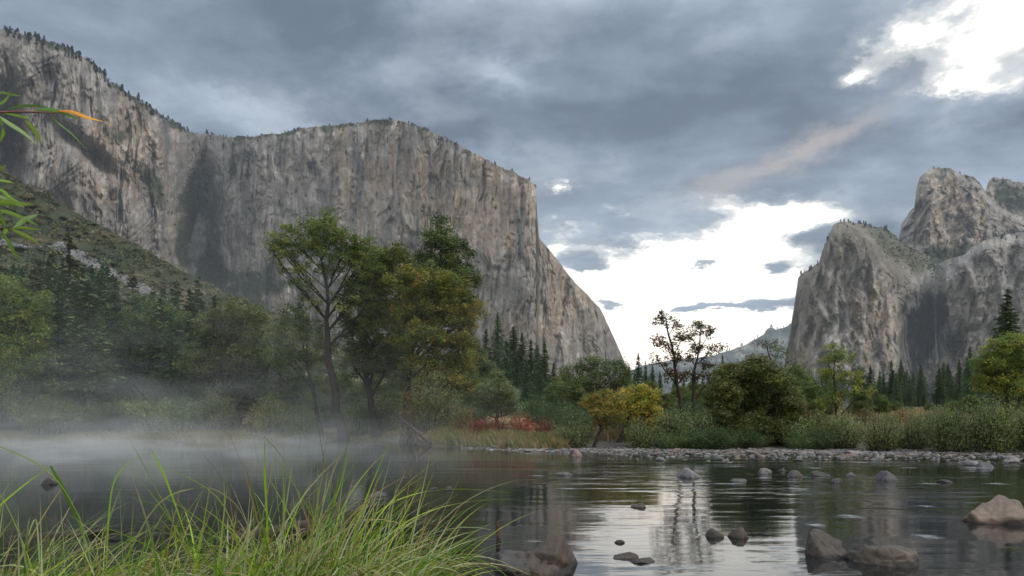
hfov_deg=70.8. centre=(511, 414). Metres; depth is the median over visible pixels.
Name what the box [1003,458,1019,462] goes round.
river rock
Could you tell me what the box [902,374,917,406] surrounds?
fir tree
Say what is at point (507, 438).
bank grass
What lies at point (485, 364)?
oak tree
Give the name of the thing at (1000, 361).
oak tree
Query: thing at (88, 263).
scree
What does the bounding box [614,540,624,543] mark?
river rock
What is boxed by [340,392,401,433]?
bush
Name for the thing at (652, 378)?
fir tree
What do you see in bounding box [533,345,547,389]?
fir tree
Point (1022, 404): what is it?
oak tree
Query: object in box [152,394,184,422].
bush
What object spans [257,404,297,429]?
bush
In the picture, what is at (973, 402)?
oak tree
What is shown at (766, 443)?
bush
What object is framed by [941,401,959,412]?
oak tree
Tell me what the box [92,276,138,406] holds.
fir tree
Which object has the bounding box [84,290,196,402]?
oak tree
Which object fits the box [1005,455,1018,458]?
cobble
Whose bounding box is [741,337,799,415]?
alder tree
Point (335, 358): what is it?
scrub
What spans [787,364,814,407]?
oak tree
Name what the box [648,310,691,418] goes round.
birch tree
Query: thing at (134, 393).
oak tree
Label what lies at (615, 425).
bush
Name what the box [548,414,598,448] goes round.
bush
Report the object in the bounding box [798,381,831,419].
oak tree
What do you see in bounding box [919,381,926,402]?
fir tree
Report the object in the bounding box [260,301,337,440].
alder tree
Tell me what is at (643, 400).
alder tree
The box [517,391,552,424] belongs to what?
bush
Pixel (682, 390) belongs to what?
oak tree
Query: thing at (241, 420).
fir tree
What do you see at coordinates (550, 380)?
fir tree
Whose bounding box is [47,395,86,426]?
bush
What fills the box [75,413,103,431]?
bush
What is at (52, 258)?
pine tree
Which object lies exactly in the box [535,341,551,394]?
fir tree
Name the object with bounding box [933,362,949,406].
fir tree
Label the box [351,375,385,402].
oak tree
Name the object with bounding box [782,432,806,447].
bush
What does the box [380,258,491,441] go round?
oak tree
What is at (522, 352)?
fir tree
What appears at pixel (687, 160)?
sky
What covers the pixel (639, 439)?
bush
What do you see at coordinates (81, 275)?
pine tree
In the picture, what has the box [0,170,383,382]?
hillside
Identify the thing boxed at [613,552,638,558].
river rock
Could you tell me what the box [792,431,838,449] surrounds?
bush
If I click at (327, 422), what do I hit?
bush
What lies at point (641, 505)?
river rock
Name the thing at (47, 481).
river rock
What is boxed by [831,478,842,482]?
river rock
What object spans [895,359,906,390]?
fir tree
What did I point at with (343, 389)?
oak tree
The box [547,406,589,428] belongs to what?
bush
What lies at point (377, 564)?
sedge
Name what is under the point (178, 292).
pine tree
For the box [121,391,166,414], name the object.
bush
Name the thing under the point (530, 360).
fir tree
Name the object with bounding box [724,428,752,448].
bush
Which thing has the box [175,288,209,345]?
pine tree
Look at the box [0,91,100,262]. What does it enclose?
willow sapling
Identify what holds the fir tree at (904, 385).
on the ground at (603, 444)
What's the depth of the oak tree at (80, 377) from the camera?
67.45 m
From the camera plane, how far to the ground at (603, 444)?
48.51 m
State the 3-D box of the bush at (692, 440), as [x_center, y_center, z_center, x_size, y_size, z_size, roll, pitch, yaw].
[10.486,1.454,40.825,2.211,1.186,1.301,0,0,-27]
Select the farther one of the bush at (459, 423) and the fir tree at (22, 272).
the fir tree at (22, 272)
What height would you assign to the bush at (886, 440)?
2.494 m
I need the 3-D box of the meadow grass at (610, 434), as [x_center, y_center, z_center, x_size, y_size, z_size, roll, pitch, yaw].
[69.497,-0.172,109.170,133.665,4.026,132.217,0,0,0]
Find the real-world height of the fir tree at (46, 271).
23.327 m
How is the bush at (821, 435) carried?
on the gravel
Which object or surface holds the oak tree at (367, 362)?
on the ground at (603, 444)
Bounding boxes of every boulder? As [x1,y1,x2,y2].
[493,550,540,575]
[524,535,577,575]
[805,529,846,559]
[853,544,918,567]
[961,495,1023,524]
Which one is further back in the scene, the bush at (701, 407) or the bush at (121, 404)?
the bush at (121, 404)
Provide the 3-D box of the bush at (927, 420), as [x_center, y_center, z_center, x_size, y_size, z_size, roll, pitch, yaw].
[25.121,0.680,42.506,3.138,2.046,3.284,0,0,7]
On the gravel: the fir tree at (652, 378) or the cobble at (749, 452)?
the cobble at (749, 452)
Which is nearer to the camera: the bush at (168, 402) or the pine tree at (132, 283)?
the bush at (168, 402)
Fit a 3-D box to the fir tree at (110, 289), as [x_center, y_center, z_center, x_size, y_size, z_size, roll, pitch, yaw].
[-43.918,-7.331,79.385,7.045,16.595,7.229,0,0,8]
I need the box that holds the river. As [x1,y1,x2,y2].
[0,441,1023,575]
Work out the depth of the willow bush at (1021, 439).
37.73 m
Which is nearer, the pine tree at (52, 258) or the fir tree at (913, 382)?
the pine tree at (52, 258)
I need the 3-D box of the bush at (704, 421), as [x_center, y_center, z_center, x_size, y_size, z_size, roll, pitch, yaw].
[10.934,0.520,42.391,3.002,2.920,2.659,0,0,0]
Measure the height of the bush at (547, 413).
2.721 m
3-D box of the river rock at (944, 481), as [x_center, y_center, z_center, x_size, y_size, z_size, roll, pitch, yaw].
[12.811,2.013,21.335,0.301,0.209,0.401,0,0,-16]
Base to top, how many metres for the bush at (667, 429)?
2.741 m
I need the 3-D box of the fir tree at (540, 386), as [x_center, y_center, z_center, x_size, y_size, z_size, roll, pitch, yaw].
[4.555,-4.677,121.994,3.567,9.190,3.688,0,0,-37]
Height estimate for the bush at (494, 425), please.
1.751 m
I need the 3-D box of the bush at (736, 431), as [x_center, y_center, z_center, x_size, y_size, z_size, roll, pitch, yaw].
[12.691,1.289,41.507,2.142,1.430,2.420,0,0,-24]
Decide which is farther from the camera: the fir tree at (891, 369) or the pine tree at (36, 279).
the fir tree at (891, 369)
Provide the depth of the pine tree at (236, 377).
65.39 m
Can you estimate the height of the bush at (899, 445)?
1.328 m
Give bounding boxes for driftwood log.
[9,528,167,537]
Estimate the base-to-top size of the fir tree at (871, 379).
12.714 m
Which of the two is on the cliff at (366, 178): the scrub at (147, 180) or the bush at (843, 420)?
the scrub at (147, 180)
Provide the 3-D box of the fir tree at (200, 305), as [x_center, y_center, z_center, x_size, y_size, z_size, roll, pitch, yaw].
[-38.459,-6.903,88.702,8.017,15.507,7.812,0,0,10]
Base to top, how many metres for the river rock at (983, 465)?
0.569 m
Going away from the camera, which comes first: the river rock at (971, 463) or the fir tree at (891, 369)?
the river rock at (971, 463)
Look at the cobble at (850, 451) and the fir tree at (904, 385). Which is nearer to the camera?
the cobble at (850, 451)
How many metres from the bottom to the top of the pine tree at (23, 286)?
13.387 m
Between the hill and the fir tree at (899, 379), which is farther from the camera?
the hill
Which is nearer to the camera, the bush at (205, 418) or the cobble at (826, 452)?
the cobble at (826, 452)
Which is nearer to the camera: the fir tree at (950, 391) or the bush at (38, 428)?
the bush at (38, 428)
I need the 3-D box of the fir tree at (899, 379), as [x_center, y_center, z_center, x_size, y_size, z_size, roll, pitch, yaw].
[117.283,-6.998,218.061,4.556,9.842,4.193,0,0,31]
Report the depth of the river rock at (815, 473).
23.61 m
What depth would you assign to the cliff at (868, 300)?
1713.17 m
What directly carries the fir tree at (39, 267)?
on the ground at (603, 444)
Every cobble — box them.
[612,449,624,451]
[655,457,665,460]
[744,450,754,453]
[819,451,832,454]
[840,453,857,456]
[844,450,861,453]
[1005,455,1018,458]
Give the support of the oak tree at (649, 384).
on the ground at (603, 444)
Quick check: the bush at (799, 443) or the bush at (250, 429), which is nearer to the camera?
the bush at (799, 443)
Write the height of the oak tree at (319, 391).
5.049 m
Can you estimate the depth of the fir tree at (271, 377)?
82.76 m
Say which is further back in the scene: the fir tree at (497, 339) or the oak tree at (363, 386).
the fir tree at (497, 339)
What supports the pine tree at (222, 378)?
on the ground at (603, 444)
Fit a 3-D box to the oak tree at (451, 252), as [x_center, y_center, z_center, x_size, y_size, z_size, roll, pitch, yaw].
[-5.758,-7.859,60.712,6.880,17.997,6.010,0,0,0]
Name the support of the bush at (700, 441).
on the gravel
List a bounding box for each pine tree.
[0,253,7,322]
[0,274,42,403]
[4,264,9,284]
[25,266,38,294]
[31,270,46,307]
[31,285,37,296]
[35,261,72,315]
[43,250,57,289]
[45,278,126,414]
[47,265,84,332]
[52,231,83,293]
[60,268,89,337]
[67,264,95,337]
[101,283,109,324]
[121,271,145,341]
[135,295,189,401]
[139,291,159,396]
[144,285,168,336]
[165,299,184,388]
[166,286,187,342]
[173,279,187,328]
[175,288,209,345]
[182,276,207,344]
[183,295,240,404]
[211,307,257,408]
[233,330,275,426]
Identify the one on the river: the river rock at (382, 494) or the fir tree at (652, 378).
the river rock at (382, 494)
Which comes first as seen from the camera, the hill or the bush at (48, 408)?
the bush at (48, 408)
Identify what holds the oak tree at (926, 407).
on the ground at (603, 444)
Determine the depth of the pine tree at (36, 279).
90.48 m
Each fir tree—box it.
[5,264,19,324]
[9,286,72,418]
[17,268,30,308]
[26,260,44,305]
[34,270,83,406]
[38,267,51,306]
[40,280,49,305]
[84,264,97,312]
[84,269,110,338]
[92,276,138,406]
[94,274,134,342]
[97,263,125,318]
[100,262,105,286]
[148,312,197,413]
[180,315,224,407]
[183,296,208,341]
[226,332,258,424]
[233,334,270,418]
[265,353,274,397]
[481,329,493,388]
[485,311,510,389]
[494,362,510,415]
[497,339,520,414]
[507,325,523,412]
[508,355,525,414]
[512,332,534,390]
[516,360,538,410]
[522,340,537,395]
[532,361,545,409]
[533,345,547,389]
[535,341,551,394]
[543,375,553,407]
[551,362,556,383]
[633,352,643,385]
[641,361,647,381]
[650,365,656,386]
[657,371,664,393]
[847,376,862,402]
[860,369,866,389]
[861,366,880,401]
[876,371,882,401]
[880,371,886,396]
[885,370,897,401]
[886,359,894,388]
[889,373,903,404]
[894,376,903,405]
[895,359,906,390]
[899,371,907,407]
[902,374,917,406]
[911,371,916,398]
[914,373,926,406]
[916,364,929,400]
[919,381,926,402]
[919,388,928,406]
[928,368,947,406]
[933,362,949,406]
[945,364,953,393]
[945,380,955,402]
[949,359,967,401]
[957,360,971,387]
[958,347,978,400]
[976,288,1023,406]
[976,380,988,404]
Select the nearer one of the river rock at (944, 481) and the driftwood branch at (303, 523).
the driftwood branch at (303, 523)
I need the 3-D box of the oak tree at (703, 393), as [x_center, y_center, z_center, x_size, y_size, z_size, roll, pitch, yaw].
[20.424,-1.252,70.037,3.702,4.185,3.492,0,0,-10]
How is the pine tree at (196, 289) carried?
on the ground at (603, 444)
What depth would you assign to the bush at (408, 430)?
50.78 m
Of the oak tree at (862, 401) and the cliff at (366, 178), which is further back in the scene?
the cliff at (366, 178)
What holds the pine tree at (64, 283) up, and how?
on the ground at (603, 444)
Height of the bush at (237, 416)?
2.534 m
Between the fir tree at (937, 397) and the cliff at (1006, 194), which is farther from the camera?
the cliff at (1006, 194)
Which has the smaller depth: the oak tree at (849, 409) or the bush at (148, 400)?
the bush at (148, 400)
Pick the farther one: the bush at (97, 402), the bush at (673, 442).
the bush at (97, 402)
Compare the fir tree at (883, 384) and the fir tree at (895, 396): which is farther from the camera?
the fir tree at (883, 384)
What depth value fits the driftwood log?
11.90 m
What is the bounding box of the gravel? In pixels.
[460,445,1023,462]
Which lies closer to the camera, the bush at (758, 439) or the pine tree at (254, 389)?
the bush at (758, 439)
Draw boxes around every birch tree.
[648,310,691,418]
[682,319,727,409]
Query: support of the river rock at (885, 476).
in the river
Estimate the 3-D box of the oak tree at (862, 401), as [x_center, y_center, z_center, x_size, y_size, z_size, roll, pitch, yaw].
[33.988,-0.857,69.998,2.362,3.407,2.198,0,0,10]
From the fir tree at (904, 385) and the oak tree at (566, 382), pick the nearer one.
the oak tree at (566, 382)
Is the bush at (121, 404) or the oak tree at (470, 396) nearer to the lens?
the bush at (121, 404)
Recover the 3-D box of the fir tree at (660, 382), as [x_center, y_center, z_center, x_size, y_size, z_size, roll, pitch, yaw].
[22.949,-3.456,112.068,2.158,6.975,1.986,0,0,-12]
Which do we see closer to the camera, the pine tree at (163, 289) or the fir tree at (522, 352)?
the pine tree at (163, 289)
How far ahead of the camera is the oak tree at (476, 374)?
72.43 m
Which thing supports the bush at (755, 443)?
on the gravel
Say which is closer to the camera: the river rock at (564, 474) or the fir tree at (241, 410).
the river rock at (564, 474)
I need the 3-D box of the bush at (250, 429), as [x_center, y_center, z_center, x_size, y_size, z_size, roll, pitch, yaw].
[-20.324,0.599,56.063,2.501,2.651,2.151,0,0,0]
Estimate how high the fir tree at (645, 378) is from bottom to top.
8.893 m
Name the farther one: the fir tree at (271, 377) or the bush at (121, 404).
the fir tree at (271, 377)
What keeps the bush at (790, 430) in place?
on the ground at (603, 444)
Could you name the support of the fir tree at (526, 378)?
on the ground at (603, 444)
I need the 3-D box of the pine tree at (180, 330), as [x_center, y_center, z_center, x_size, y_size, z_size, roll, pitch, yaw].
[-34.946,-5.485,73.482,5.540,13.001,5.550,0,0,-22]
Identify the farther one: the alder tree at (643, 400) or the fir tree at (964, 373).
the fir tree at (964, 373)
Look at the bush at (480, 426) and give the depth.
45.83 m
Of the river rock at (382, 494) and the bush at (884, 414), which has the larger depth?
the bush at (884, 414)
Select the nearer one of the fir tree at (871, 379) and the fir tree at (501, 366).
the fir tree at (501, 366)
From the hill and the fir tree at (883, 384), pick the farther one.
the hill
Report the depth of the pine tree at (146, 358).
64.39 m
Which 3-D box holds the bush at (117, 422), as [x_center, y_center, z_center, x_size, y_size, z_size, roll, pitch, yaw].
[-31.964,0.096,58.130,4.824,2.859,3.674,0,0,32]
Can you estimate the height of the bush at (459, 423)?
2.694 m
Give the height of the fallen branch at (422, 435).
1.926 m
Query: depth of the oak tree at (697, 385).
89.53 m
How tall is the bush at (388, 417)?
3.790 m
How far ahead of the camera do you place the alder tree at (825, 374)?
57.87 m
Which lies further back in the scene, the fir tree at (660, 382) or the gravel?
the fir tree at (660, 382)
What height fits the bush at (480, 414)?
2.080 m
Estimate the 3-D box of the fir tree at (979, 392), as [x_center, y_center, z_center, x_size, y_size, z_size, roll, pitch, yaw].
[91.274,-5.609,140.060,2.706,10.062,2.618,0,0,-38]
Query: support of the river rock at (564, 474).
on the river
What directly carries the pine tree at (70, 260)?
on the ground at (603, 444)
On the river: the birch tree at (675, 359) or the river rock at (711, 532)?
the river rock at (711, 532)
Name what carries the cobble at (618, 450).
on the gravel
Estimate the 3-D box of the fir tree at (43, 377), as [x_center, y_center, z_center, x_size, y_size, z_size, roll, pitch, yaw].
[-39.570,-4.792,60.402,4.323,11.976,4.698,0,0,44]
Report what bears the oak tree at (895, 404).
on the ground at (603, 444)
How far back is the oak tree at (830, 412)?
73.46 m
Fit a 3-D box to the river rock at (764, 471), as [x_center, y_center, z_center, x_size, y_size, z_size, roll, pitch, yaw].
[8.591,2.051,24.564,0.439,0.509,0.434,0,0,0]
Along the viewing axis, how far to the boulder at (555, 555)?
9.17 m
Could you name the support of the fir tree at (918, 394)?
on the ground at (603, 444)
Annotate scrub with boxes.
[0,169,508,414]
[1,27,573,316]
[642,331,783,390]
[786,221,1015,406]
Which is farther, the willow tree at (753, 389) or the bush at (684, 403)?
the bush at (684, 403)
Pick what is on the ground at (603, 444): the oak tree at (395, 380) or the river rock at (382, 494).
the oak tree at (395, 380)
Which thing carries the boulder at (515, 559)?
in the river
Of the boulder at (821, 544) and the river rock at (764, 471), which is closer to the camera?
the boulder at (821, 544)
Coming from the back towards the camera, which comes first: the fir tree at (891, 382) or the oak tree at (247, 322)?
the fir tree at (891, 382)
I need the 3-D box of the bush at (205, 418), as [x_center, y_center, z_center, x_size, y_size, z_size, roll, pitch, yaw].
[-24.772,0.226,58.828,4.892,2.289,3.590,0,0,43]
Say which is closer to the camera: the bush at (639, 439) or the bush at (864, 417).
the bush at (639, 439)
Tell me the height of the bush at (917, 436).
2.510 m
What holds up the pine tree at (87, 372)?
on the ground at (603, 444)
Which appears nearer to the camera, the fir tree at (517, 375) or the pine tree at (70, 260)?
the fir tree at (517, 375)
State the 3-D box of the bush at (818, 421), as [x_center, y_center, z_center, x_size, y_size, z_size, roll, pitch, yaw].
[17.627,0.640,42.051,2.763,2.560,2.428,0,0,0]
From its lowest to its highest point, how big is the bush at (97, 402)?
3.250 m
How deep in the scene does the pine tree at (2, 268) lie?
87.84 m
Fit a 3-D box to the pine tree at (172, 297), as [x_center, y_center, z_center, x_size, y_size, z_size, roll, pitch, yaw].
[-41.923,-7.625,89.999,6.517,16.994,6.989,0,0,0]
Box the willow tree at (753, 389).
[701,353,809,442]
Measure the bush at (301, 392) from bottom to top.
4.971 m
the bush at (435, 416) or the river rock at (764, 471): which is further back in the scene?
the bush at (435, 416)
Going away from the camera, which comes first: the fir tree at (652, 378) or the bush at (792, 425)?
the bush at (792, 425)
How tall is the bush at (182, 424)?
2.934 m
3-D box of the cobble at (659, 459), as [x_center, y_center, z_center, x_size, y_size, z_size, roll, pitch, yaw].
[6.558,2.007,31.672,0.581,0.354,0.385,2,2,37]
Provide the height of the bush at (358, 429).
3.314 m
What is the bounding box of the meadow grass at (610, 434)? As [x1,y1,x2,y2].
[557,406,1023,442]
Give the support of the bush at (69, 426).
on the ground at (603, 444)
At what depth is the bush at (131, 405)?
59.94 m
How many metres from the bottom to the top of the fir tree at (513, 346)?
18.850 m
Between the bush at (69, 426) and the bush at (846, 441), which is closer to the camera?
the bush at (846, 441)
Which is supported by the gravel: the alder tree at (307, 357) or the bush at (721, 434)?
the bush at (721, 434)
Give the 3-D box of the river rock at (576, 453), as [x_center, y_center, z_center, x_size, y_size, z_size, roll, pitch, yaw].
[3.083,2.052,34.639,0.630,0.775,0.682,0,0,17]
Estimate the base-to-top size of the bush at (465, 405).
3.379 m
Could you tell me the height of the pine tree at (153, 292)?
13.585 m
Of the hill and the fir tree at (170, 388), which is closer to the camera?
the fir tree at (170, 388)
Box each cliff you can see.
[0,29,625,397]
[784,222,1023,406]
[899,167,1023,260]
[985,177,1023,216]
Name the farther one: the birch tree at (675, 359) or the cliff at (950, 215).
the cliff at (950, 215)
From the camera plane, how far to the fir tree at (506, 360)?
129.72 m
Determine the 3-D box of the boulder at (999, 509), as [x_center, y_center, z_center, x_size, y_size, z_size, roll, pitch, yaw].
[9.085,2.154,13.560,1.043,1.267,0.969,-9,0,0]
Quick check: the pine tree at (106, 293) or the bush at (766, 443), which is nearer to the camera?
the bush at (766, 443)
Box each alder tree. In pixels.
[260,205,387,441]
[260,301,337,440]
[577,387,633,446]
[614,382,665,442]
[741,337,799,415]
[804,342,876,418]
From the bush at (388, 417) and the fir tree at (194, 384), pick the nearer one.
the bush at (388, 417)
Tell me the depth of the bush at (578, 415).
47.04 m
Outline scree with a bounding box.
[0,238,183,309]
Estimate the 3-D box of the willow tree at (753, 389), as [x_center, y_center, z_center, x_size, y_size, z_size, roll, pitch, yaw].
[14.379,-0.935,43.230,6.434,5.580,4.165,0,0,0]
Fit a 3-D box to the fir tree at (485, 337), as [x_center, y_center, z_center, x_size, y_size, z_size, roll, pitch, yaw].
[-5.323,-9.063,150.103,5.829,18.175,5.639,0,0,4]
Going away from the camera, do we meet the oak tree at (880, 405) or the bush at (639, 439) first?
the bush at (639, 439)
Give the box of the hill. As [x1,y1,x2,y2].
[630,324,790,393]
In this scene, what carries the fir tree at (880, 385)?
on the ground at (603, 444)
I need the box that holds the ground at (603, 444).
[0,407,1013,453]
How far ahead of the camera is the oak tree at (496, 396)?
65.41 m
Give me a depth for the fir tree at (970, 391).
149.81 m
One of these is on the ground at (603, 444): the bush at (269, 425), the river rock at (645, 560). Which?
the bush at (269, 425)
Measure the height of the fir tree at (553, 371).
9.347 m
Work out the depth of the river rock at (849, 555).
9.96 m
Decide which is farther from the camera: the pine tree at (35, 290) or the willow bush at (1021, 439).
the pine tree at (35, 290)
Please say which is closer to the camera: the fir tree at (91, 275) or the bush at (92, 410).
the bush at (92, 410)
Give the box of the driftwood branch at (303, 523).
[215,502,400,540]
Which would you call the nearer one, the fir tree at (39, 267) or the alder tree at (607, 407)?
the alder tree at (607, 407)
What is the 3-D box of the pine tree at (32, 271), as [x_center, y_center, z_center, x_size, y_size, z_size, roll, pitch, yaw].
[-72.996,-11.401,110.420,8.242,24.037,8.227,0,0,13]
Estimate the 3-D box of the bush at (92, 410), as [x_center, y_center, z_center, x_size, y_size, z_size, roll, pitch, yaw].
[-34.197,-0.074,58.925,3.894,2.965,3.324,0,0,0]
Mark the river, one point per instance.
(590, 514)
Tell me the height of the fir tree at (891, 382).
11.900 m
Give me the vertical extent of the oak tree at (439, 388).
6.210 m
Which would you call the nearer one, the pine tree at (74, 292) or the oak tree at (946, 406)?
the pine tree at (74, 292)
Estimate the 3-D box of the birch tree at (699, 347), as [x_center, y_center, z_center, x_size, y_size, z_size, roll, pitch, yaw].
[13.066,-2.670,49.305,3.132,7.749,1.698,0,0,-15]
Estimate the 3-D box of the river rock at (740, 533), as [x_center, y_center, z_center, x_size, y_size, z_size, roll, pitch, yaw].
[3.744,2.075,11.823,0.376,0.489,0.313,0,0,-27]
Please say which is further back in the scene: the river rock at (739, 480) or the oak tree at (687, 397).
the oak tree at (687, 397)
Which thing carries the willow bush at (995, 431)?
on the ground at (603, 444)
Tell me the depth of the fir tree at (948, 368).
276.49 m
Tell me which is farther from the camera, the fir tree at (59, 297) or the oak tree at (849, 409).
the oak tree at (849, 409)
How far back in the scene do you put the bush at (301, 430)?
55.69 m
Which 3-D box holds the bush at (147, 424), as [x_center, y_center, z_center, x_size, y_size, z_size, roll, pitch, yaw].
[-28.000,-0.173,58.103,7.472,3.385,4.299,0,0,-24]
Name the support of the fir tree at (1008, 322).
on the ground at (603, 444)
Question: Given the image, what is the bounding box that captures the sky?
[0,0,1023,369]
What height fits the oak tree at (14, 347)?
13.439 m
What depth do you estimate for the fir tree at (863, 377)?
258.65 m
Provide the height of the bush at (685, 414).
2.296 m
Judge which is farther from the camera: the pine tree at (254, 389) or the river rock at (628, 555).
the pine tree at (254, 389)
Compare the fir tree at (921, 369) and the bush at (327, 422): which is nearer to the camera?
the bush at (327, 422)
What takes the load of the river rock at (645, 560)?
on the river
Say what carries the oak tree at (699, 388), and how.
on the ground at (603, 444)
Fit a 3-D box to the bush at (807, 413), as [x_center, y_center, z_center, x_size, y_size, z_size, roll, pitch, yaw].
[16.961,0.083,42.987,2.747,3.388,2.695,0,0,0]
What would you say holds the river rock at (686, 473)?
on the river
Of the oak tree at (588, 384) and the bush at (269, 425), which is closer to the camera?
the bush at (269, 425)
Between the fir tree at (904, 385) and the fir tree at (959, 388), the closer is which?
the fir tree at (959, 388)
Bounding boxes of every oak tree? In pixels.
[0,273,67,432]
[32,329,110,404]
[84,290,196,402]
[97,342,156,403]
[172,296,288,427]
[178,340,221,398]
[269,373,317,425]
[300,374,331,403]
[315,370,359,405]
[330,240,423,440]
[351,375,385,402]
[376,361,426,402]
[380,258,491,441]
[405,212,483,407]
[411,365,461,398]
[440,359,484,406]
[454,338,496,393]
[466,382,494,416]
[470,366,526,424]
[541,382,566,408]
[544,354,640,413]
[550,373,581,406]
[640,380,660,392]
[653,393,678,413]
[664,385,691,406]
[675,392,704,407]
[682,380,703,404]
[696,380,709,400]
[700,388,712,409]
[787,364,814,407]
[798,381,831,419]
[819,393,834,415]
[845,400,871,416]
[849,389,875,417]
[867,394,891,413]
[886,400,903,411]
[923,403,937,412]
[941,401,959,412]
[954,394,982,416]
[967,331,1023,415]
[1010,384,1023,411]
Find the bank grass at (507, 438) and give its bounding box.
[0,422,569,448]
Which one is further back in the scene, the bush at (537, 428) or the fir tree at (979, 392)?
the fir tree at (979, 392)
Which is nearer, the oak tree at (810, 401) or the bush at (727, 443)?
the bush at (727, 443)
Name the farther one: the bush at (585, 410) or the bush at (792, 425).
the bush at (585, 410)
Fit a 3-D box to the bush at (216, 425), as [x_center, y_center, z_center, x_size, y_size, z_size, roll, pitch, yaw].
[-23.924,-0.674,58.105,4.278,4.485,3.563,0,0,0]
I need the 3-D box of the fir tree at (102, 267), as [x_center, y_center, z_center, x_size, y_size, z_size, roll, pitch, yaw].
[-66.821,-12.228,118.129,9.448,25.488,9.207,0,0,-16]
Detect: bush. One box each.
[13,398,73,437]
[22,398,68,423]
[34,395,84,433]
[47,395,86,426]
[71,394,127,422]
[71,396,113,430]
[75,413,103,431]
[88,400,137,432]
[103,395,149,427]
[113,393,199,433]
[113,394,161,427]
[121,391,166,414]
[140,396,204,432]
[148,391,206,425]
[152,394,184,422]
[185,404,233,429]
[186,380,240,431]
[220,402,246,427]
[235,406,263,439]
[249,391,296,434]
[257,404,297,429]
[285,403,322,440]
[299,394,350,427]
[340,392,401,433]
[340,402,370,437]
[374,388,402,431]
[384,380,430,442]
[405,369,464,431]
[443,389,476,424]
[445,400,476,432]
[462,405,489,423]
[462,416,490,432]
[483,411,512,430]
[504,412,536,431]
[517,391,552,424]
[522,396,582,429]
[530,415,555,433]
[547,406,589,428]
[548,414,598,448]
[549,406,591,429]
[562,403,590,421]
[589,410,644,430]
[621,412,664,448]
[648,402,695,441]
[651,429,689,448]
[665,395,697,420]
[670,405,702,427]
[673,398,712,424]
[679,399,723,435]
[679,426,716,449]
[680,433,709,448]
[695,425,737,449]
[708,426,727,445]
[724,427,750,448]
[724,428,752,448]
[738,426,764,448]
[747,430,770,447]
[750,431,775,446]
[774,414,822,446]
[776,431,809,447]
[780,390,821,435]
[780,415,805,439]
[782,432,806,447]
[783,432,813,448]
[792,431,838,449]
[794,404,836,435]
[802,426,836,448]
[824,408,869,448]
[829,415,855,425]
[846,404,885,426]
[850,409,913,450]
[878,410,901,421]
[881,406,915,425]
[893,431,907,448]
[894,406,936,449]
[914,393,984,452]
[918,411,949,429]
[954,387,1023,453]
[1007,394,1023,451]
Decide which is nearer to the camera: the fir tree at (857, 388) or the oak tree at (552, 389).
the oak tree at (552, 389)
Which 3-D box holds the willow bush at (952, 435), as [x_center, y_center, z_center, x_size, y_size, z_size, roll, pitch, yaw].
[23.126,0.445,37.940,3.767,3.160,3.319,0,0,0]
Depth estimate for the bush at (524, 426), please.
45.72 m
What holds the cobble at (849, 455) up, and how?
on the gravel
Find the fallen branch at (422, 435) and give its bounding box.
[396,416,432,445]
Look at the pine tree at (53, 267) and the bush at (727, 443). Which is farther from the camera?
the pine tree at (53, 267)
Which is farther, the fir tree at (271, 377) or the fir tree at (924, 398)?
the fir tree at (924, 398)
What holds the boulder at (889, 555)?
in the river
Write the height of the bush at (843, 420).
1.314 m
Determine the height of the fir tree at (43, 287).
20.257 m
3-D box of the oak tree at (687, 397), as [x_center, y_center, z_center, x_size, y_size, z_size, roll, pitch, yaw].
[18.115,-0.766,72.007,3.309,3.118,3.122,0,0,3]
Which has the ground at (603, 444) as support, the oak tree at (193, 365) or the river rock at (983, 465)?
the oak tree at (193, 365)
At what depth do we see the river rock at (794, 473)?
23.29 m
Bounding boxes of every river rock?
[41,478,57,484]
[369,491,385,496]
[555,472,571,475]
[571,450,581,456]
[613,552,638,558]
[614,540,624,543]
[629,557,654,562]
[631,503,645,508]
[677,468,701,477]
[705,528,723,537]
[727,527,748,538]
[731,478,746,481]
[758,468,771,473]
[787,470,802,476]
[807,470,829,475]
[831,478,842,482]
[844,550,857,559]
[876,471,897,480]
[937,479,951,482]
[957,460,978,465]
[975,462,993,467]
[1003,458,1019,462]
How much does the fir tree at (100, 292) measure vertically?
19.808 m
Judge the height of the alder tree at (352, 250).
17.973 m
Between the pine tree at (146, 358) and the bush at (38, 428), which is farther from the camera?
the pine tree at (146, 358)
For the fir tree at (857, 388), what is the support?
on the ground at (603, 444)
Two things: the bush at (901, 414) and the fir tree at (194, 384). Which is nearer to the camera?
the bush at (901, 414)
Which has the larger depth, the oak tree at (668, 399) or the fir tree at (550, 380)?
the fir tree at (550, 380)
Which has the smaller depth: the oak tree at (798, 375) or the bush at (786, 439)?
the bush at (786, 439)
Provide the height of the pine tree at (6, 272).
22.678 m
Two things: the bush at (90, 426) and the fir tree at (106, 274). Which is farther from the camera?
the fir tree at (106, 274)
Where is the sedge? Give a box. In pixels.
[0,428,541,575]
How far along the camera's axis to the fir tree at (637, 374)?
119.85 m
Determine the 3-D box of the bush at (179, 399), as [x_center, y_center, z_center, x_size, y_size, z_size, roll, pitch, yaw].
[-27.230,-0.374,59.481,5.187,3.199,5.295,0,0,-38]
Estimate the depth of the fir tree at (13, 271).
87.81 m
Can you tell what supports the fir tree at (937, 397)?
on the ground at (603, 444)

